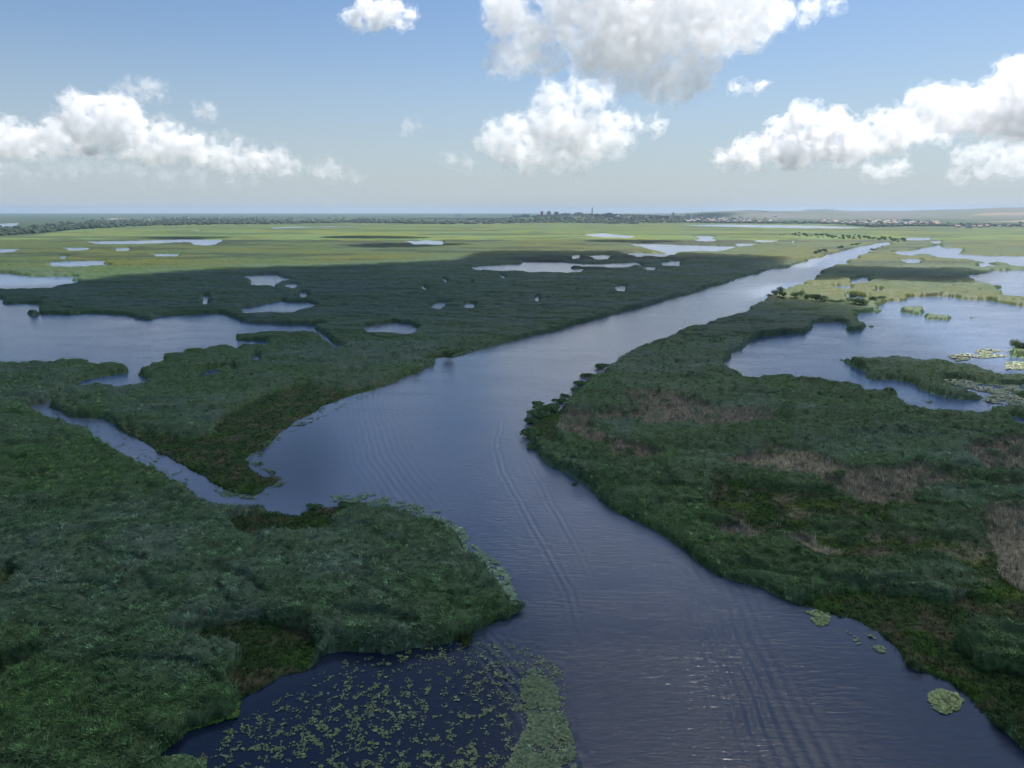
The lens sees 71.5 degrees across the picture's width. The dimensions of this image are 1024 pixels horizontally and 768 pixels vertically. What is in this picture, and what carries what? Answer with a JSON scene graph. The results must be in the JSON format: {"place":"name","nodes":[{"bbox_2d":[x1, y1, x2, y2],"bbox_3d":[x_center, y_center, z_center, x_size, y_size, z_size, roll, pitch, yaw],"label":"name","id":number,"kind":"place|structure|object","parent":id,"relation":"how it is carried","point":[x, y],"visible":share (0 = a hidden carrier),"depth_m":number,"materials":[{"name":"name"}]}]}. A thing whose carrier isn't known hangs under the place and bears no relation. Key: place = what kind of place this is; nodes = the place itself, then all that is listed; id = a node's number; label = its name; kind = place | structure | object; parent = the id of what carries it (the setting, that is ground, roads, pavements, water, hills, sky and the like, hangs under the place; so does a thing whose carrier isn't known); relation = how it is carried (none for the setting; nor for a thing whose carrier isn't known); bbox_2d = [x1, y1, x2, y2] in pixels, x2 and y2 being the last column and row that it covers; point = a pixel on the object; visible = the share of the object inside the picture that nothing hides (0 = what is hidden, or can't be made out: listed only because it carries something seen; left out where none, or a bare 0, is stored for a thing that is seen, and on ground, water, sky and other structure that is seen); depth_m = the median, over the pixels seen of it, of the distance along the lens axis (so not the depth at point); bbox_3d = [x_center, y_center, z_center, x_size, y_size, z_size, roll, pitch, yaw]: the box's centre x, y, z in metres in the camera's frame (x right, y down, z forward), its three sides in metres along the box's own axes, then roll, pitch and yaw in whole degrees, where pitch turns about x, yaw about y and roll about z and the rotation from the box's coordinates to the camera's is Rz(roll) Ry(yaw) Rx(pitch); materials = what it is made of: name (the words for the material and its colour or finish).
{"place":"outdoors","nodes":[
{"label":"outdoors","id":0,"kind":"place"},
{"bbox_2d":[0,223,1023,767],"bbox_3d":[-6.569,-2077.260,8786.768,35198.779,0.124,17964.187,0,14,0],"label":"water","id":1,"kind":"structure","parent":0,"point":[656,649],"depth_m":120.75,"materials":[{"name":"blue liquid"}]},
{"bbox_2d":[54,414,232,496],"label":"lily pad fringe","id":2,"kind":"object","parent":1,"relation":"on","point":[155,460],"visible":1,"depth_m":175.00,"materials":[{"name":"green plant"}]},
{"bbox_2d":[159,753,206,767],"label":"lily pad raft","id":3,"kind":"object","parent":1,"relation":"on","point":[184,760],"visible":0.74,"depth_m":79.70,"materials":[{"name":"green plant"}]},
{"bbox_2d":[159,700,240,753],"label":"lily pad raft","id":4,"kind":"object","parent":1,"relation":"on","point":[236,714],"visible":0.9,"depth_m":86.05,"materials":[{"name":"green plant"}]},
{"bbox_2d":[214,436,285,499],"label":"lily pad fringe","id":5,"kind":"object","parent":1,"relation":"on","point":[252,463],"visible":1,"depth_m":160.22,"materials":[{"name":"green plant"}]},
{"bbox_2d":[288,389,378,431],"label":"lily pad fringe","id":6,"kind":"object","parent":1,"relation":"on","point":[320,411],"visible":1,"depth_m":211.67,"materials":[{"name":"green plant"}]},
{"bbox_2d":[348,502,364,505],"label":"bush","id":7,"kind":"object","parent":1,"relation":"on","point":[353,504],"visible":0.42,"depth_m":148.36,"materials":[{"name":"green plant"}]},
{"bbox_2d":[200,640,565,767],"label":"lily pads","id":8,"kind":"object","parent":1,"relation":"on","point":[468,716],"visible":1,"depth_m":86.06,"materials":[{"name":"green plant"}]},
{"bbox_2d":[331,494,440,513],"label":"lily pad fringe","id":9,"kind":"object","parent":1,"relation":"on","point":[339,497],"visible":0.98,"depth_m":150.80,"materials":[{"name":"green plant"}]},
{"bbox_2d":[458,634,472,645],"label":"bush","id":10,"kind":"object","parent":1,"relation":"on","point":[466,639],"visible":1,"depth_m":101.64,"materials":[{"name":"green plant"}]},
{"bbox_2d":[417,512,517,602],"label":"lily pad fringe","id":11,"kind":"object","parent":1,"relation":"on","point":[508,588],"visible":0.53,"depth_m":124.92,"materials":[{"name":"green plant"}]},
{"bbox_2d":[506,669,576,767],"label":"lily pad raft","id":12,"kind":"object","parent":1,"relation":"on","point":[561,736],"visible":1,"depth_m":84.05,"materials":[{"name":"green plant"}]},
{"bbox_2d":[806,609,830,625],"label":"lily pad raft","id":13,"kind":"object","parent":1,"relation":"on","point":[818,619],"visible":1,"depth_m":107.67,"materials":[{"name":"green plant"}]},
{"bbox_2d":[845,631,885,652],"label":"lily pads","id":14,"kind":"object","parent":1,"relation":"on","point":[880,649],"visible":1,"depth_m":100.66,"materials":[{"name":"green plant"}]},
{"bbox_2d":[927,688,964,713],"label":"lily pad raft","id":15,"kind":"object","parent":1,"relation":"on","point":[938,698],"visible":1,"depth_m":89.52,"materials":[{"name":"green plant"}]},
{"bbox_2d":[948,348,1010,360],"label":"lily pad field","id":16,"kind":"structure","parent":1,"relation":"on","point":[983,353],"depth_m":302.86,"materials":[{"name":"green plant"}]},
{"bbox_2d":[945,379,1023,405],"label":"lily pad field","id":17,"kind":"structure","parent":1,"relation":"on","point":[1000,394],"depth_m":243.55,"materials":[{"name":"green plant"}]},
{"bbox_2d":[1004,361,1023,369],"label":"lily pad field","id":18,"kind":"structure","parent":1,"relation":"on","point":[1016,365],"depth_m":282.31,"materials":[{"name":"green plant"}]},
{"bbox_2d":[0,207,1023,748],"bbox_3d":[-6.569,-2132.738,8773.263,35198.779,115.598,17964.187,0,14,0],"label":"ground","id":19,"kind":"structure","parent":0,"point":[510,231],"depth_m":193.15,"materials":[{"name":"green plant"}]},
{"bbox_2d":[0,357,127,399],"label":"reed bed","id":20,"kind":"object","parent":19,"relation":"on","point":[36,379],"visible":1,"depth_m":259.08,"materials":[{"name":"green plant"}]},
{"bbox_2d":[0,215,266,235],"bbox_3d":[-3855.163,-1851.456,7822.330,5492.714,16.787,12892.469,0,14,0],"label":"distant woods","id":21,"kind":"object","parent":19,"relation":"on","point":[31,229],"visible":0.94,"depth_m":2872.42,"materials":[{"name":"green plant"}]},
{"bbox_2d":[41,326,434,462],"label":"reed bed","id":22,"kind":"object","parent":19,"relation":"on","point":[176,393],"visible":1,"depth_m":254.13,"materials":[{"name":"green plant"}]},
{"bbox_2d":[0,396,513,767],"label":"reed bed","id":23,"kind":"object","parent":19,"relation":"on","point":[123,581],"visible":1,"depth_m":111.39,"materials":[{"name":"green plant"}]},
{"bbox_2d":[306,503,323,508],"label":"bush","id":24,"kind":"object","parent":19,"relation":"on","point":[315,506],"visible":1,"depth_m":147.42,"materials":[{"name":"green plant"}]},
{"bbox_2d":[338,501,350,506],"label":"bush","id":25,"kind":"object","parent":19,"relation":"on","point":[343,503],"visible":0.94,"depth_m":148.25,"materials":[{"name":"green plant"}]},
{"bbox_2d":[160,213,641,223],"bbox_3d":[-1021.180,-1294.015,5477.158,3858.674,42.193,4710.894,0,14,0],"label":"distant woods","id":26,"kind":"object","parent":19,"relation":"on","point":[368,220],"visible":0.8,"depth_m":3684.13,"materials":[{"name":"green plant"}]},
{"bbox_2d":[441,350,454,356],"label":"bush","id":27,"kind":"object","parent":19,"relation":"on","point":[447,353],"visible":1,"depth_m":295.24,"materials":[{"name":"green plant"}]},
{"bbox_2d":[0,239,900,695],"bbox_3d":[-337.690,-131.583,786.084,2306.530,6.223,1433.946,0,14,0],"label":"reed bed","id":28,"kind":"object","parent":19,"relation":"on","point":[352,289],"visible":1,"depth_m":610.93,"materials":[{"name":"green plant"}]},
{"bbox_2d":[497,600,525,618],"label":"bush","id":29,"kind":"object","parent":19,"relation":"on","point":[515,608],"visible":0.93,"depth_m":108.57,"materials":[{"name":"green plant"}]},
{"bbox_2d":[0,347,1023,732],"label":"sedge","id":30,"kind":"object","parent":19,"relation":"on","point":[740,509],"visible":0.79,"depth_m":114.53,"materials":[{"name":"green plant"}]},
{"bbox_2d":[519,426,537,435],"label":"bush","id":31,"kind":"object","parent":19,"relation":"on","point":[528,430],"visible":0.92,"depth_m":193.77,"materials":[{"name":"green plant"}]},
{"bbox_2d":[526,442,536,448],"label":"bush","id":32,"kind":"object","parent":19,"relation":"on","point":[530,445],"visible":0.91,"depth_m":184.27,"materials":[{"name":"green plant"}]},
{"bbox_2d":[523,417,540,423],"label":"bush","id":33,"kind":"object","parent":19,"relation":"on","point":[530,420],"visible":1,"depth_m":205.68,"materials":[{"name":"green plant"}]},
{"bbox_2d":[526,409,550,417],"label":"bush","id":34,"kind":"object","parent":19,"relation":"on","point":[537,413],"visible":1,"depth_m":212.51,"materials":[{"name":"green plant"}]},
{"bbox_2d":[532,401,560,411],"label":"bush","id":35,"kind":"object","parent":19,"relation":"on","point":[539,405],"visible":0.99,"depth_m":218.78,"materials":[{"name":"green plant"}]},
{"bbox_2d":[551,398,565,403],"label":"bush","id":36,"kind":"object","parent":19,"relation":"on","point":[560,400],"visible":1,"depth_m":228.26,"materials":[{"name":"green plant"}]},
{"bbox_2d":[559,393,569,397],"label":"bush","id":37,"kind":"object","parent":19,"relation":"on","point":[565,395],"visible":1,"depth_m":234.71,"materials":[{"name":"green plant"}]},
{"bbox_2d":[573,380,585,384],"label":"bush","id":38,"kind":"object","parent":19,"relation":"on","point":[579,382],"visible":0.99,"depth_m":250.30,"materials":[{"name":"green plant"}]},
{"bbox_2d":[579,373,593,377],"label":"bush","id":39,"kind":"object","parent":19,"relation":"on","point":[589,375],"visible":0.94,"depth_m":262.75,"materials":[{"name":"green plant"}]},
{"bbox_2d":[595,363,608,368],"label":"bush","id":40,"kind":"object","parent":19,"relation":"on","point":[600,365],"visible":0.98,"depth_m":278.05,"materials":[{"name":"green plant"}]},
{"bbox_2d":[594,212,619,216],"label":"factory","id":41,"kind":"structure","parent":19,"relation":"on","point":[609,214],"depth_m":4188.91,"materials":[{"name":"concrete"}]},
{"bbox_2d":[533,214,690,221],"bbox_3d":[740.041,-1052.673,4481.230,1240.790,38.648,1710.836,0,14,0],"label":"distant woods","id":42,"kind":"object","parent":19,"relation":"on","point":[597,217],"visible":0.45,"depth_m":4123.12,"materials":[{"name":"green plant"}]},
{"bbox_2d":[521,214,1023,226],"bbox_3d":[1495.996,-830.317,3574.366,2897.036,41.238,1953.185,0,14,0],"label":"distant woods","id":43,"kind":"object","parent":19,"relation":"on","point":[805,222],"visible":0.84,"depth_m":3462.38,"materials":[{"name":"green plant"}]},
{"bbox_2d":[527,239,1023,749],"bbox_3d":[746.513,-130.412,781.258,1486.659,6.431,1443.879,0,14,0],"label":"reed bed","id":44,"kind":"object","parent":19,"relation":"on","point":[667,485],"visible":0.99,"depth_m":182.75,"materials":[{"name":"green plant"}]},
{"bbox_2d":[774,286,784,294],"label":"tree","id":45,"kind":"object","parent":19,"relation":"on","point":[781,289],"visible":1,"depth_m":489.69,"materials":[{"name":"green plant"}]},
{"bbox_2d":[558,388,1023,604],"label":"dead reeds","id":46,"kind":"object","parent":19,"relation":"on","point":[1011,513],"visible":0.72,"depth_m":162.40,"materials":[{"name":"brown plant"}]},
{"bbox_2d":[790,291,801,296],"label":"tree","id":47,"kind":"object","parent":19,"relation":"on","point":[795,294],"visible":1,"depth_m":483.32,"materials":[{"name":"green plant"}]},
{"bbox_2d":[814,295,828,301],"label":"tree","id":48,"kind":"object","parent":19,"relation":"on","point":[823,298],"visible":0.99,"depth_m":468.05,"materials":[{"name":"green plant"}]},
{"bbox_2d":[832,299,847,302],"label":"tree","id":49,"kind":"object","parent":19,"relation":"on","point":[838,301],"visible":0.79,"depth_m":463.44,"materials":[{"name":"green plant"}]},
{"bbox_2d":[844,297,860,302],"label":"tree","id":50,"kind":"object","parent":19,"relation":"on","point":[852,299],"visible":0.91,"depth_m":453.43,"materials":[{"name":"green plant"}]},
{"bbox_2d":[847,291,858,297],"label":"tree","id":51,"kind":"object","parent":19,"relation":"on","point":[854,294],"visible":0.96,"depth_m":470.10,"materials":[{"name":"green plant"}]},
{"bbox_2d":[855,299,869,304],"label":"tree","id":52,"kind":"object","parent":19,"relation":"on","point":[863,301],"visible":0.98,"depth_m":450.41,"materials":[{"name":"green plant"}]},
{"bbox_2d":[840,306,1023,402],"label":"reed bed","id":53,"kind":"object","parent":19,"relation":"on","point":[930,373],"visible":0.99,"depth_m":262.66,"materials":[{"name":"green plant"}]},
{"bbox_2d":[1009,339,1023,346],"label":"tree","id":54,"kind":"object","parent":19,"relation":"on","point":[1013,344],"visible":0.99,"depth_m":308.13,"materials":[{"name":"green plant"}]},
{"bbox_2d":[1016,343,1023,348],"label":"tree","id":55,"kind":"object","parent":19,"relation":"on","point":[1021,345],"visible":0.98,"depth_m":305.98,"materials":[{"name":"green plant"}]},
{"bbox_2d":[0,0,1023,212],"label":"sky","id":56,"kind":"structure","parent":0,"point":[107,106],"materials":[{"name":"blue"}]}
]}

